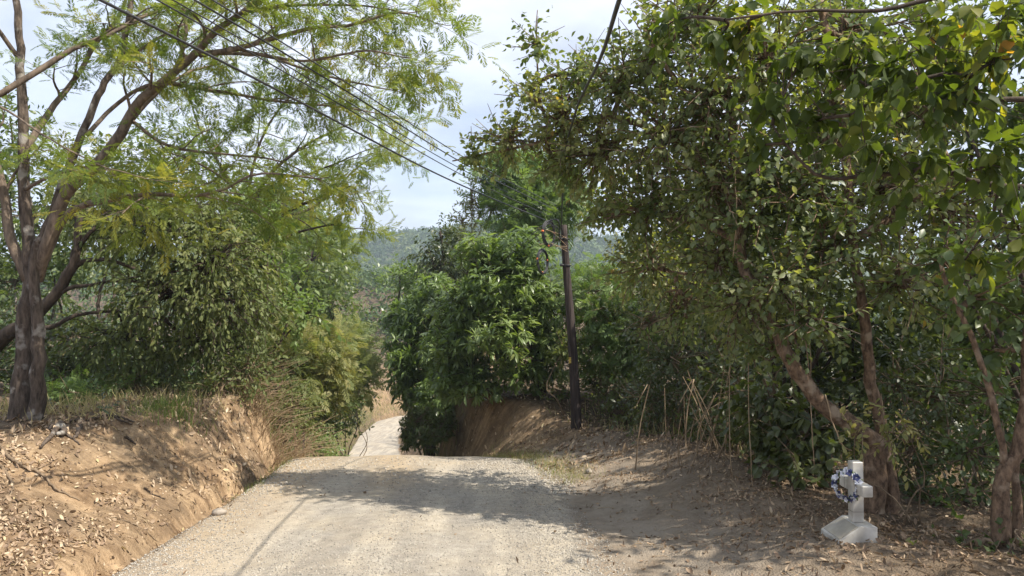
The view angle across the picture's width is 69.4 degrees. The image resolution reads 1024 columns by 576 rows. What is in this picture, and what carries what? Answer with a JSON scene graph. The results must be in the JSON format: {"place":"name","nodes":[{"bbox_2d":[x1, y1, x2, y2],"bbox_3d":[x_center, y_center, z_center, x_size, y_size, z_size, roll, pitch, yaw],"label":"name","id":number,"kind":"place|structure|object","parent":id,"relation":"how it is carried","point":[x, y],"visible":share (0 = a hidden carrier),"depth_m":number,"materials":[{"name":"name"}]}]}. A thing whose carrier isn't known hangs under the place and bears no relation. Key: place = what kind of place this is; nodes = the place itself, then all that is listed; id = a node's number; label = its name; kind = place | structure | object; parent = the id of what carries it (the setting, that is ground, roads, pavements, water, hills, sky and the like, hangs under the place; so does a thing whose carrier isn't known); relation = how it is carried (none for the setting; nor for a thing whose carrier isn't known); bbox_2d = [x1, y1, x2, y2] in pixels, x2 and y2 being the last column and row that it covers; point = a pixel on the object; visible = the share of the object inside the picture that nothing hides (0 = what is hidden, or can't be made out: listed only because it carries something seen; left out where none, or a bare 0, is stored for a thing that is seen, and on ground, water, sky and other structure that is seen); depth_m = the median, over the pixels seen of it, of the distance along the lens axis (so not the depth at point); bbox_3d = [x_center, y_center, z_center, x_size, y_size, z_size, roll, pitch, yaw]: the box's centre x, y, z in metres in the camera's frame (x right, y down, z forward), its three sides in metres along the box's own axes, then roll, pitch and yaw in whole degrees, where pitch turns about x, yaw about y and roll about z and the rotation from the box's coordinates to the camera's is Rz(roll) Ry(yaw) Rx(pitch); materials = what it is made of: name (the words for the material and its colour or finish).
{"place":"outdoors","nodes":[
{"label":"outdoors","id":0,"kind":"place"},
{"bbox_2d":[0,286,686,575],"bbox_3d":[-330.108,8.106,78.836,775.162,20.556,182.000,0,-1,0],"label":"verge","id":1,"kind":"structure","parent":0,"point":[123,456],"depth_m":8.49,"materials":[{"name":"brown soil"}]},
{"bbox_2d":[0,292,57,389],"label":"shrub","id":2,"kind":"object","parent":1,"relation":"on","point":[4,351],"visible":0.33,"depth_m":13.23,"materials":[{"name":"green plant"}]},
{"bbox_2d":[39,420,82,447],"bbox_3d":[-5.214,1.702,8.588,0.378,0.201,1.085,1,-1,-28],"label":"stump","id":3,"kind":"object","parent":1,"relation":"on","point":[63,431],"visible":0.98,"depth_m":8.50,"materials":[{"name":"grey wood"}]},
{"bbox_2d":[0,303,124,391],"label":"shrub","id":4,"kind":"object","parent":1,"relation":"on","point":[50,365],"visible":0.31,"depth_m":13.49,"materials":[{"name":"green plant"}]},
{"bbox_2d":[0,81,144,367],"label":"leafy tree","id":5,"kind":"object","parent":1,"relation":"on","point":[11,277],"visible":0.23,"depth_m":22.21,"materials":[{"name":"green plant"}]},
{"bbox_2d":[44,363,135,404],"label":"shrub","id":6,"kind":"object","parent":1,"relation":"on","point":[76,385],"visible":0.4,"depth_m":12.11,"materials":[{"name":"green plant"}]},
{"bbox_2d":[69,414,134,424],"bbox_3d":[-5.235,1.706,9.660,0.788,0.094,0.550,0,-1,0],"label":"exposed root","id":7,"kind":"object","parent":1,"relation":"on","point":[117,417],"visible":0.81,"depth_m":9.50,"materials":[{"name":"brown plant"}]},
{"bbox_2d":[0,414,205,575],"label":"leaf litter","id":8,"kind":"object","parent":1,"relation":"on","point":[22,536],"visible":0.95,"depth_m":6.64,"materials":[{"name":"brown plant"}]},
{"bbox_2d":[0,0,242,274],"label":"feathery tree","id":9,"kind":"object","parent":1,"relation":"on","point":[9,88],"visible":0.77,"depth_m":8.38,"materials":[{"name":"green plant"}]},
{"bbox_2d":[0,378,267,429],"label":"grass","id":10,"kind":"structure","parent":1,"relation":"on","point":[84,403],"depth_m":10.98,"materials":[{"name":"green plant"}]},
{"bbox_2d":[0,389,274,575],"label":"soil clods","id":11,"kind":"object","parent":1,"relation":"on","point":[95,511],"visible":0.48,"depth_m":8.33,"materials":[{"name":"soil"}]},
{"bbox_2d":[0,384,277,536],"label":"leaf litter","id":12,"kind":"object","parent":1,"relation":"on","point":[21,426],"visible":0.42,"depth_m":9.93,"materials":[{"name":"brown plant"}]},
{"bbox_2d":[120,519,158,541],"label":"fallen branch","id":13,"kind":"object","parent":1,"relation":"on","point":[130,522],"visible":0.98,"depth_m":7.35,"materials":[{"name":"brown wood"}]},
{"bbox_2d":[65,334,222,398],"bbox_3d":[-6.869,1.665,14.320,2.136,1.741,2.973,-1,-2,36],"label":"shrub","id":14,"kind":"object","parent":1,"relation":"on","point":[136,381],"visible":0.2,"depth_m":13.90,"materials":[{"name":"green plant"}]},
{"bbox_2d":[124,436,164,498],"bbox_3d":[-4.384,2.108,8.730,0.182,0.566,1.241,1,-2,-42],"label":"exposed root","id":15,"kind":"object","parent":1,"relation":"on","point":[133,442],"visible":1,"depth_m":8.35,"materials":[{"name":"brown plant"}]},
{"bbox_2d":[0,164,305,395],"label":"drooping leaf tree","id":16,"kind":"object","parent":1,"relation":"on","point":[215,301],"visible":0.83,"depth_m":12.48,"materials":[{"name":"green plant"}]},
{"bbox_2d":[127,386,217,443],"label":"grass","id":17,"kind":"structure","parent":1,"relation":"on","point":[164,402],"depth_m":10.45,"materials":[{"name":"plant"}]},
{"bbox_2d":[185,378,205,391],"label":"shrub","id":18,"kind":"object","parent":1,"relation":"on","point":[198,384],"visible":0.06,"depth_m":13.42,"materials":[{"name":"green plant"}]},
{"bbox_2d":[77,115,333,370],"bbox_3d":[-10.119,-0.599,24.203,8.163,9.961,5.222,0,-1,0],"label":"leafy tree","id":19,"kind":"object","parent":1,"relation":"on","point":[150,144],"visible":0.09,"depth_m":23.75,"materials":[{"name":"green plant"}]},
{"bbox_2d":[152,375,308,460],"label":"grass","id":20,"kind":"structure","parent":1,"relation":"on","point":[271,430],"depth_m":15.09,"materials":[{"name":"green plant"}]},
{"bbox_2d":[172,340,300,409],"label":"shrub","id":21,"kind":"object","parent":1,"relation":"on","point":[213,382],"visible":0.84,"depth_m":12.67,"materials":[{"name":"green plant"}]},
{"bbox_2d":[71,32,431,398],"bbox_3d":[-5.460,-1.250,17.404,7.262,9.154,6.986,0,-1,0],"label":"feathery tree","id":22,"kind":"object","parent":1,"relation":"on","point":[361,176],"visible":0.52,"depth_m":16.68,"materials":[{"name":"green plant"}]},
{"bbox_2d":[0,0,512,421],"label":"feathery tree","id":23,"kind":"object","parent":1,"relation":"on","point":[28,386],"visible":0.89,"depth_m":9.17,"materials":[{"name":"green plant"}]},
{"bbox_2d":[228,451,293,499],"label":"grass","id":24,"kind":"structure","parent":1,"relation":"on","point":[267,474],"depth_m":11.15,"materials":[{"name":"brown plant"}]},
{"bbox_2d":[202,342,353,469],"bbox_3d":[-4.227,2.291,13.682,2.596,2.599,3.265,0,-1,0],"label":"dead brush","id":25,"kind":"object","parent":1,"relation":"on","point":[294,452],"visible":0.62,"depth_m":13.59,"materials":[{"name":"brown plant"}]},
{"bbox_2d":[213,175,350,399],"bbox_3d":[-4.920,0.035,14.884,3.354,4.640,1.960,-1,-1,30],"label":"broadleaf tree","id":26,"kind":"object","parent":1,"relation":"on","point":[306,315],"visible":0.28,"depth_m":14.73,"materials":[{"name":"green plant"}]},
{"bbox_2d":[254,356,335,455],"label":"bush","id":27,"kind":"object","parent":1,"relation":"on","point":[306,425],"visible":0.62,"depth_m":15.37,"materials":[{"name":"green plant"}]},
{"bbox_2d":[223,290,372,451],"bbox_3d":[-5.809,2.210,19.400,4.068,4.607,4.943,0,-1,0],"label":"feathery shrub","id":28,"kind":"object","parent":1,"relation":"on","point":[328,366],"visible":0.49,"depth_m":19.24,"materials":[{"name":"green plant"}]},
{"bbox_2d":[221,191,376,455],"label":"leafy tree","id":29,"kind":"object","parent":1,"relation":"on","point":[347,245],"visible":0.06,"depth_m":45.46,"materials":[{"name":"green plant"}]},
{"bbox_2d":[281,419,349,456],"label":"grass","id":30,"kind":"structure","parent":1,"relation":"on","point":[328,453],"depth_m":16.66,"materials":[{"name":"green plant"}]},
{"bbox_2d":[268,215,380,393],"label":"leafy tree","id":31,"kind":"object","parent":1,"relation":"on","point":[326,287],"visible":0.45,"depth_m":37.43,"materials":[{"name":"green plant"}]},
{"bbox_2d":[301,394,367,453],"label":"bush","id":32,"kind":"object","parent":1,"relation":"on","point":[344,424],"visible":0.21,"depth_m":21.06,"materials":[{"name":"green plant"}]},
{"bbox_2d":[291,386,406,456],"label":"grass","id":33,"kind":"structure","parent":1,"relation":"on","point":[363,422],"depth_m":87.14,"materials":[{"name":"plant"}]},
{"bbox_2d":[307,312,392,456],"bbox_3d":[-5.878,3.547,25.771,3.894,5.668,5.621,0,-1,0],"label":"feathery shrub","id":34,"kind":"object","parent":1,"relation":"on","point":[372,364],"visible":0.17,"depth_m":25.27,"materials":[{"name":"green plant"}]},
{"bbox_2d":[360,316,378,344],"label":"valley tree","id":35,"kind":"object","parent":1,"relation":"on","point":[370,326],"visible":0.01,"depth_m":119.34,"materials":[{"name":"green plant"}]},
{"bbox_2d":[368,313,388,334],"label":"valley tree","id":36,"kind":"object","parent":1,"relation":"on","point":[379,323],"visible":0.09,"depth_m":123.79,"materials":[{"name":"green plant"}]},
{"bbox_2d":[0,390,1023,575],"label":"fallen twigs","id":37,"kind":"object","parent":1,"relation":"on","point":[543,456],"depth_m":7.49,"materials":[{"name":"brown wood"}]},
{"bbox_2d":[120,415,623,575],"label":"road","id":38,"kind":"structure","parent":0,"point":[382,435],"depth_m":7.59,"materials":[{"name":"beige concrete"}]},
{"bbox_2d":[211,508,226,515],"bbox_3d":[-3.261,2.498,8.241,0.164,0.088,0.115,0,-1,0],"label":"rock","id":39,"kind":"object","parent":38,"relation":"on","point":[218,511],"visible":0.97,"depth_m":8.20,"materials":[{"name":"white stone"}]},
{"bbox_2d":[336,388,379,455],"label":"bush","id":40,"kind":"object","parent":38,"relation":"on","point":[351,419],"visible":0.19,"depth_m":28.57,"materials":[{"name":"green plant"}]},
{"bbox_2d":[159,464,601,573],"bbox_3d":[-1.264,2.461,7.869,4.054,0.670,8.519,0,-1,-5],"label":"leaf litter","id":41,"kind":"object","parent":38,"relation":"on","point":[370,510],"visible":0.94,"depth_m":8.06,"materials":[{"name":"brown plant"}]},
{"bbox_2d":[241,456,582,495],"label":"gravel","id":42,"kind":"structure","parent":38,"relation":"on","point":[508,462],"depth_m":10.94,"materials":[{"name":"grey gravel"}]},
{"bbox_2d":[396,400,462,455],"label":"bush","id":43,"kind":"object","parent":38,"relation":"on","point":[439,429],"visible":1,"depth_m":19.93,"materials":[{"name":"green plant"}]},
{"bbox_2d":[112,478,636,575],"bbox_3d":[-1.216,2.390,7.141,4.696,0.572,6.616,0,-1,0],"label":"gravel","id":44,"kind":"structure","parent":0,"point":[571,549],"depth_m":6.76,"materials":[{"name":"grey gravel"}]},
{"bbox_2d":[6,235,1015,312],"bbox_3d":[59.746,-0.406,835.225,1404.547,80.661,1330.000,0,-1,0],"label":"hills","id":45,"kind":"structure","parent":0,"point":[847,280],"depth_m":510.11,"materials":[{"name":"green plant"}]},
{"bbox_2d":[1,217,734,274],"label":"forest","id":46,"kind":"object","parent":45,"relation":"on","point":[594,246],"visible":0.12,"depth_m":509.36,"materials":[{"name":"green plant"}]},
{"bbox_2d":[0,260,1023,442],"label":"thicket","id":47,"kind":"object","parent":45,"relation":"on","point":[366,279],"visible":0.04,"depth_m":133.68,"materials":[{"name":"green plant"}]},
{"bbox_2d":[0,0,1023,256],"label":"sky","id":48,"kind":"structure","parent":0,"point":[421,204],"materials":[{"name":"white"}]},
{"bbox_2d":[398,325,1023,575],"bbox_3d":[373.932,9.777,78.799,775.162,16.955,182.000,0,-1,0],"label":"ground","id":49,"kind":"structure","parent":0,"point":[599,518],"depth_m":7.74,"materials":[{"name":"brown soil"}]},
{"bbox_2d":[369,253,431,350],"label":"leafy tree","id":50,"kind":"object","parent":49,"relation":"on","point":[404,287],"visible":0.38,"depth_m":29.79,"materials":[{"name":"green plant"}]},
{"bbox_2d":[375,271,459,455],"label":"whorled leaf tree","id":51,"kind":"object","parent":49,"relation":"on","point":[408,372],"visible":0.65,"depth_m":22.73,"materials":[{"name":"green plant"}]},
{"bbox_2d":[397,212,487,409],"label":"dark leaved tree","id":52,"kind":"object","parent":49,"relation":"on","point":[445,264],"visible":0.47,"depth_m":26.86,"materials":[{"name":"green plant"}]},
{"bbox_2d":[435,396,470,455],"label":"grass","id":53,"kind":"structure","parent":49,"relation":"on","point":[454,437],"depth_m":20.90,"materials":[{"name":"green plant"}]},
{"bbox_2d":[408,222,583,408],"bbox_3d":[-0.606,0.723,18.861,3.972,4.849,4.640,1,-2,-30],"label":"whorled leaf tree","id":54,"kind":"object","parent":49,"relation":"on","point":[496,314],"visible":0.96,"depth_m":17.89,"materials":[{"name":"green plant"}]},
{"bbox_2d":[444,158,555,377],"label":"twiggy tree","id":55,"kind":"object","parent":49,"relation":"on","point":[471,203],"visible":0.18,"depth_m":30.90,"materials":[{"name":"green plant"}]},
{"bbox_2d":[1,359,1011,500],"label":"undergrowth","id":56,"kind":"object","parent":49,"relation":"on","point":[851,457],"visible":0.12,"depth_m":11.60,"materials":[{"name":"green plant"}]},
{"bbox_2d":[451,142,601,279],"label":"leafy tree","id":57,"kind":"object","parent":49,"relation":"on","point":[513,220],"visible":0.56,"depth_m":28.92,"materials":[{"name":"green plant"}]},
{"bbox_2d":[475,428,620,484],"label":"grass","id":58,"kind":"structure","parent":49,"relation":"on","point":[526,455],"depth_m":12.39,"materials":[{"name":"plant"}]},
{"bbox_2d":[540,327,589,414],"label":"tree","id":59,"kind":"object","parent":49,"relation":"on","point":[563,349],"visible":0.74,"depth_m":16.77,"materials":[{"name":"green plant"}]},
{"bbox_2d":[558,225,581,429],"bbox_3d":[1.262,0.957,15.980,0.511,4.654,0.238,0,-1,0],"label":"utility pole","id":60,"kind":"object","parent":49,"relation":"on","point":[576,419],"visible":0.95,"depth_m":15.90,"materials":[{"name":"brown wood"}]},
{"bbox_2d":[98,0,544,219],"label":"overhead cable","id":61,"kind":"object","parent":60,"relation":"attached to","point":[202,51],"visible":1,"depth_m":6.39,"materials":[{"name":"black rubber"}]},
{"bbox_2d":[156,0,548,215],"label":"overhead cable","id":62,"kind":"object","parent":60,"relation":"attached to","point":[315,89],"visible":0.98,"depth_m":6.58,"materials":[{"name":"black rubber"}]},
{"bbox_2d":[172,0,550,212],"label":"overhead cable","id":63,"kind":"object","parent":60,"relation":"attached to","point":[324,87],"visible":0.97,"depth_m":6.65,"materials":[{"name":"black rubber"}]},
{"bbox_2d":[193,0,553,208],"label":"overhead cable","id":64,"kind":"object","parent":60,"relation":"attached to","point":[229,20],"visible":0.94,"depth_m":6.74,"materials":[{"name":"black rubber"}]},
{"bbox_2d":[212,0,555,204],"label":"overhead cable","id":65,"kind":"object","parent":60,"relation":"attached to","point":[348,83],"visible":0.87,"depth_m":6.86,"materials":[{"name":"black rubber"}]},
{"bbox_2d":[492,219,559,271],"bbox_3d":[-1.701,-0.219,29.679,0.326,1.830,29.128,0,-1,-11],"label":"overhead cable","id":66,"kind":"object","parent":60,"relation":"attached to","point":[540,227],"visible":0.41,"depth_m":15.90,"materials":[{"name":"black rubber"}]},
{"bbox_2d":[524,225,560,247],"bbox_3d":[-1.867,0.294,29.666,0.364,2.586,29.178,0,-1,-11],"label":"overhead cable","id":67,"kind":"object","parent":60,"relation":"attached to","point":[545,229],"visible":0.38,"depth_m":15.93,"materials":[{"name":"black rubber"}]},
{"bbox_2d":[536,240,560,274],"bbox_3d":[0.733,-0.665,15.834,0.707,0.768,0.242,1,-2,-39],"label":"cable coil","id":68,"kind":"object","parent":60,"relation":"hanging from","point":[547,261],"visible":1,"depth_m":15.74,"materials":[{"name":"black rubber"}]},
{"bbox_2d":[541,220,558,246],"bbox_3d":[0.813,-1.174,15.814,0.620,0.624,0.144,1,-2,-44],"label":"cable coil","id":69,"kind":"object","parent":60,"relation":"hanging from","point":[545,223],"visible":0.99,"depth_m":15.71,"materials":[{"name":"black rubber"}]},
{"bbox_2d":[538,228,566,250],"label":"dead creeper","id":70,"kind":"object","parent":60,"relation":"attached to","point":[555,238],"visible":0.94,"depth_m":15.88,"materials":[{"name":"brown plant"}]},
{"bbox_2d":[560,0,621,238],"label":"overhead cable","id":71,"kind":"object","parent":60,"relation":"attached to","point":[613,19],"visible":0.81,"depth_m":4.69,"materials":[{"name":"black rubber"}]},
{"bbox_2d":[454,380,712,470],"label":"leaf litter","id":72,"kind":"object","parent":49,"relation":"on","point":[584,442],"visible":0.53,"depth_m":14.11,"materials":[{"name":"brown plant"}]},
{"bbox_2d":[530,357,669,425],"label":"bush","id":73,"kind":"object","parent":49,"relation":"on","point":[596,386],"visible":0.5,"depth_m":17.15,"materials":[{"name":"green plant"}]},
{"bbox_2d":[549,252,683,407],"bbox_3d":[2.520,0.963,17.518,2.847,3.786,3.510,1,-1,-26],"label":"bush","id":74,"kind":"object","parent":49,"relation":"on","point":[601,331],"visible":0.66,"depth_m":17.11,"materials":[{"name":"green plant"}]},
{"bbox_2d":[591,281,746,443],"bbox_3d":[2.752,1.227,12.953,2.782,2.903,2.588,-1,-1,22],"label":"shrub","id":75,"kind":"object","parent":49,"relation":"on","point":[669,360],"visible":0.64,"depth_m":12.80,"materials":[{"name":"green plant"}]},
{"bbox_2d":[603,233,793,442],"bbox_3d":[4.229,1.246,16.692,4.509,5.388,4.774,0,-1,0],"label":"wood tree","id":76,"kind":"object","parent":49,"relation":"on","point":[627,367],"visible":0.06,"depth_m":16.19,"materials":[{"name":"green plant"}]},
{"bbox_2d":[635,365,771,473],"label":"dry canes","id":77,"kind":"object","parent":49,"relation":"on","point":[714,439],"visible":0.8,"depth_m":10.14,"materials":[{"name":"brown plant"}]},
{"bbox_2d":[670,339,789,460],"bbox_3d":[3.231,1.897,10.655,1.641,2.325,2.416,0,-1,0],"label":"shrub","id":78,"kind":"object","parent":49,"relation":"on","point":[718,433],"visible":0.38,"depth_m":10.79,"materials":[{"name":"green plant"}]},
{"bbox_2d":[444,0,1023,513],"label":"red barked tree","id":79,"kind":"object","parent":49,"relation":"on","point":[768,184],"visible":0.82,"depth_m":7.59,"materials":[{"name":"green plant"}]},
{"bbox_2d":[729,335,732,478],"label":"vine","id":80,"kind":"object","parent":79,"relation":"hanging from","point":[729,417],"visible":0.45,"depth_m":8.57,"materials":[{"name":"brown plant"}]},
{"bbox_2d":[733,125,738,256],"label":"vine","id":81,"kind":"object","parent":79,"relation":"hanging from","point":[736,202],"visible":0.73,"depth_m":7.33,"materials":[{"name":"brown plant"}]},
{"bbox_2d":[748,320,752,485],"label":"vine","id":82,"kind":"object","parent":79,"relation":"hanging from","point":[748,418],"visible":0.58,"depth_m":8.18,"materials":[{"name":"brown plant"}]},
{"bbox_2d":[809,345,814,464],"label":"vine","id":83,"kind":"object","parent":79,"relation":"hanging from","point":[811,411],"visible":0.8,"depth_m":7.16,"materials":[{"name":"brown plant"}]},
{"bbox_2d":[825,394,851,450],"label":"vine","id":84,"kind":"object","parent":79,"relation":"hanging from","point":[833,423],"visible":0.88,"depth_m":6.88,"materials":[{"name":"brown plant"}]},
{"bbox_2d":[538,432,1023,575],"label":"leaf litter","id":85,"kind":"object","parent":49,"relation":"on","point":[944,543],"visible":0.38,"depth_m":6.85,"materials":[{"name":"brown plant"}]},
{"bbox_2d":[712,343,861,490],"bbox_3d":[3.112,1.788,8.773,1.761,2.291,1.944,-1,-2,36],"label":"shrub","id":86,"kind":"object","parent":49,"relation":"on","point":[789,422],"visible":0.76,"depth_m":8.69,"materials":[{"name":"green plant"}]},
{"bbox_2d":[627,43,992,441],"bbox_3d":[5.262,-0.757,13.554,6.417,7.510,3.897,0,-1,15],"label":"tree","id":87,"kind":"object","parent":49,"relation":"on","point":[814,361],"visible":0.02,"depth_m":13.24,"materials":[{"name":"green plant"}]},
{"bbox_2d":[717,223,936,453],"bbox_3d":[5.786,1.328,13.768,4.126,5.534,4.626,0,-1,0],"label":"tree","id":88,"kind":"object","parent":49,"relation":"on","point":[826,379],"visible":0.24,"depth_m":13.11,"materials":[{"name":"green plant"}]},
{"bbox_2d":[644,0,1023,298],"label":"overhanging tree","id":89,"kind":"object","parent":49,"relation":"on","point":[949,97],"visible":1,"depth_m":3.80,"materials":[{"name":"green plant"}]},
{"bbox_2d":[680,307,1009,413],"bbox_3d":[8.017,2.898,18.099,8.624,4.985,5.567,0,-1,20],"label":"wood tree","id":90,"kind":"object","parent":49,"relation":"on","point":[833,369],"depth_m":17.14,"materials":[{"name":"green plant"}]},
{"bbox_2d":[821,460,877,544],"bbox_3d":[2.732,1.796,6.021,0.315,0.770,0.410,0,-1,0],"label":"memorial cross","id":91,"kind":"object","parent":49,"relation":"on","point":[853,526],"visible":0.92,"depth_m":5.97,"materials":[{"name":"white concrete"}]},
{"bbox_2d":[831,467,862,502],"bbox_3d":[2.726,1.598,6.005,0.097,0.293,0.284,1,-2,-37],"label":"wreath","id":92,"kind":"object","parent":91,"relation":"attached to","point":[856,477],"visible":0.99,"depth_m":6.00,"materials":[{"name":"blue plant"}]},
{"bbox_2d":[739,0,1023,405],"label":"tree","id":93,"kind":"object","parent":49,"relation":"on","point":[1012,122],"visible":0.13,"depth_m":10.57,"materials":[{"name":"green plant"}]},
{"bbox_2d":[832,394,931,525],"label":"sapling","id":94,"kind":"object","parent":49,"relation":"on","point":[885,430],"visible":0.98,"depth_m":6.66,"materials":[{"name":"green plant"}]},
{"bbox_2d":[906,535,921,544],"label":"plant","id":95,"kind":"object","parent":49,"relation":"on","point":[911,542],"visible":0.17,"depth_m":5.96,"materials":[{"name":"green plant"}]},
{"bbox_2d":[823,210,1023,464],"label":"tree","id":96,"kind":"object","parent":49,"relation":"on","point":[965,341],"visible":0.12,"depth_m":12.37,"materials":[{"name":"green plant"}]},
{"bbox_2d":[847,316,1015,506],"bbox_3d":[4.745,1.602,8.429,2.042,2.557,2.368,0,-1,0],"label":"shrub","id":97,"kind":"object","parent":49,"relation":"on","point":[896,382],"visible":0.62,"depth_m":8.50,"materials":[{"name":"green plant"}]},
{"bbox_2d":[882,210,1023,547],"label":"forked tree","id":98,"kind":"object","parent":49,"relation":"on","point":[979,298],"visible":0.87,"depth_m":5.88,"materials":[{"name":"green plant"}]},
{"bbox_2d":[887,308,1018,424],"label":"wood tree","id":99,"kind":"object","parent":49,"relation":"on","point":[959,365],"depth_m":17.09,"materials":[{"name":"green plant"}]},
{"bbox_2d":[908,327,1023,518],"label":"shrub","id":100,"kind":"object","parent":49,"relation":"on","point":[964,448],"visible":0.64,"depth_m":7.54,"materials":[{"name":"green plant"}]},
{"bbox_2d":[928,192,1023,460],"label":"tree","id":101,"kind":"object","parent":49,"relation":"on","point":[1010,259],"visible":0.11,"depth_m":11.36,"materials":[{"name":"green plant"}]},
{"bbox_2d":[931,512,1023,555],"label":"plant","id":102,"kind":"object","parent":49,"relation":"on","point":[982,542],"visible":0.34,"depth_m":5.83,"materials":[{"name":"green plant"}]}
]}

